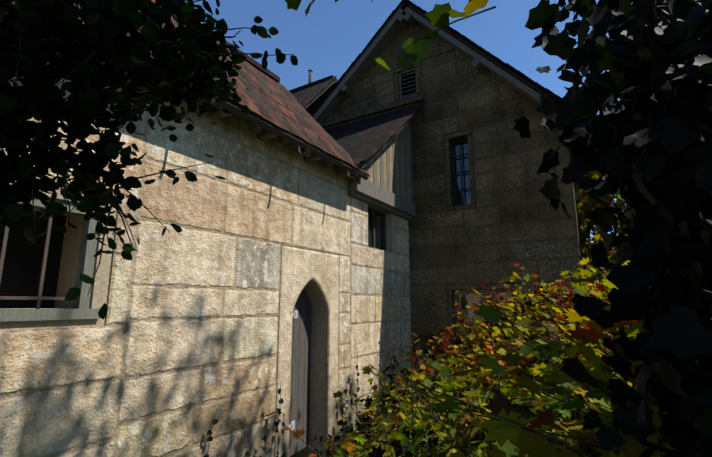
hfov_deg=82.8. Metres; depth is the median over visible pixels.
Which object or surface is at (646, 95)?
tree ivy clad trunk and limbs
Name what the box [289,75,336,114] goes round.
range tile roof
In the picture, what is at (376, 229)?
upper casement window
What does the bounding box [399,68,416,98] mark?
gable vent louvre
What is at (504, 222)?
gable wing stone blocks
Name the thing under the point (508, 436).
vine hedge
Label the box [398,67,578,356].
window frames
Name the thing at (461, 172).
gable window bars
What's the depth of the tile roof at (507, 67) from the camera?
7.26 m
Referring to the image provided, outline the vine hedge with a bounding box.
[264,234,681,456]
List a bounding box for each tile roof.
[13,0,369,179]
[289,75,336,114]
[311,0,598,151]
[325,101,424,169]
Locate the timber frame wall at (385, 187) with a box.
[347,121,415,219]
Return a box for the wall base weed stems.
[207,352,357,456]
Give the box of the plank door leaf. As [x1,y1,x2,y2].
[288,288,310,456]
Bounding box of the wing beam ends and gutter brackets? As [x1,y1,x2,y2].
[12,2,357,177]
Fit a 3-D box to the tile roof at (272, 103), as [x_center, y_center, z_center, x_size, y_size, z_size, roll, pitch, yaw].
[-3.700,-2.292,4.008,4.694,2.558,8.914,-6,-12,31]
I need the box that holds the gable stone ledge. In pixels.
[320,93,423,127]
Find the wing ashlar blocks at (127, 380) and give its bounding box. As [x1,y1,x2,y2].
[0,2,411,456]
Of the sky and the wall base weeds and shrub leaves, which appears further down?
the wall base weeds and shrub leaves
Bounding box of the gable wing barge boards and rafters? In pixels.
[313,3,595,225]
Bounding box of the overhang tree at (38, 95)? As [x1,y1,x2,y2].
[0,0,297,318]
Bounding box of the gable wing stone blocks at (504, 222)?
[323,22,590,372]
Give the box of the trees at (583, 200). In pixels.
[575,98,629,301]
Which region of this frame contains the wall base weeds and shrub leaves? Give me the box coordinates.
[204,357,425,456]
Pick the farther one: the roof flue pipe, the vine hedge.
the roof flue pipe
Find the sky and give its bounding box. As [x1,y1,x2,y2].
[185,0,625,278]
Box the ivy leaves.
[285,0,711,456]
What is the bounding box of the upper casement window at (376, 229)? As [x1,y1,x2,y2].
[368,207,385,250]
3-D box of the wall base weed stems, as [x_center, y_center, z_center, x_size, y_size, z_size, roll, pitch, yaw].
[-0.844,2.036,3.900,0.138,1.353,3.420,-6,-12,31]
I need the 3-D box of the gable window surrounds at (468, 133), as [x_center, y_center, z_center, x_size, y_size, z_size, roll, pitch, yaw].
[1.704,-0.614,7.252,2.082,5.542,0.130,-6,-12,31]
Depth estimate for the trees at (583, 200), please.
6.43 m
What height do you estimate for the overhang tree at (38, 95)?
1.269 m
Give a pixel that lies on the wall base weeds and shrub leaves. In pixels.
(340, 422)
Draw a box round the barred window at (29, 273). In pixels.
[0,198,101,321]
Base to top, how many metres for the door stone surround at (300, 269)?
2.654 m
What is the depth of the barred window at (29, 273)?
2.86 m
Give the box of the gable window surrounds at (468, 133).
[395,61,519,332]
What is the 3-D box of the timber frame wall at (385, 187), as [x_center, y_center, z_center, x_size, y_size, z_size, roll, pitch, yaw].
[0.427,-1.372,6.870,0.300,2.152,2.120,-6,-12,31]
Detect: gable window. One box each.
[452,139,470,205]
[454,289,516,349]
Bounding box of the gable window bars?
[451,139,469,204]
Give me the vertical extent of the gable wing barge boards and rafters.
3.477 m
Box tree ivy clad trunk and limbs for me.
[383,2,708,401]
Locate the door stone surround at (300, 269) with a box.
[274,245,338,456]
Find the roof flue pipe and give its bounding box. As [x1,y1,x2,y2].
[308,69,312,82]
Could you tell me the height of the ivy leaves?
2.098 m
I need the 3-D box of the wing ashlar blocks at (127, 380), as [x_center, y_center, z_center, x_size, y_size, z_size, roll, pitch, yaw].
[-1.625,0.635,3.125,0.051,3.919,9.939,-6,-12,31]
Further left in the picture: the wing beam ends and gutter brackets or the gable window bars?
the wing beam ends and gutter brackets

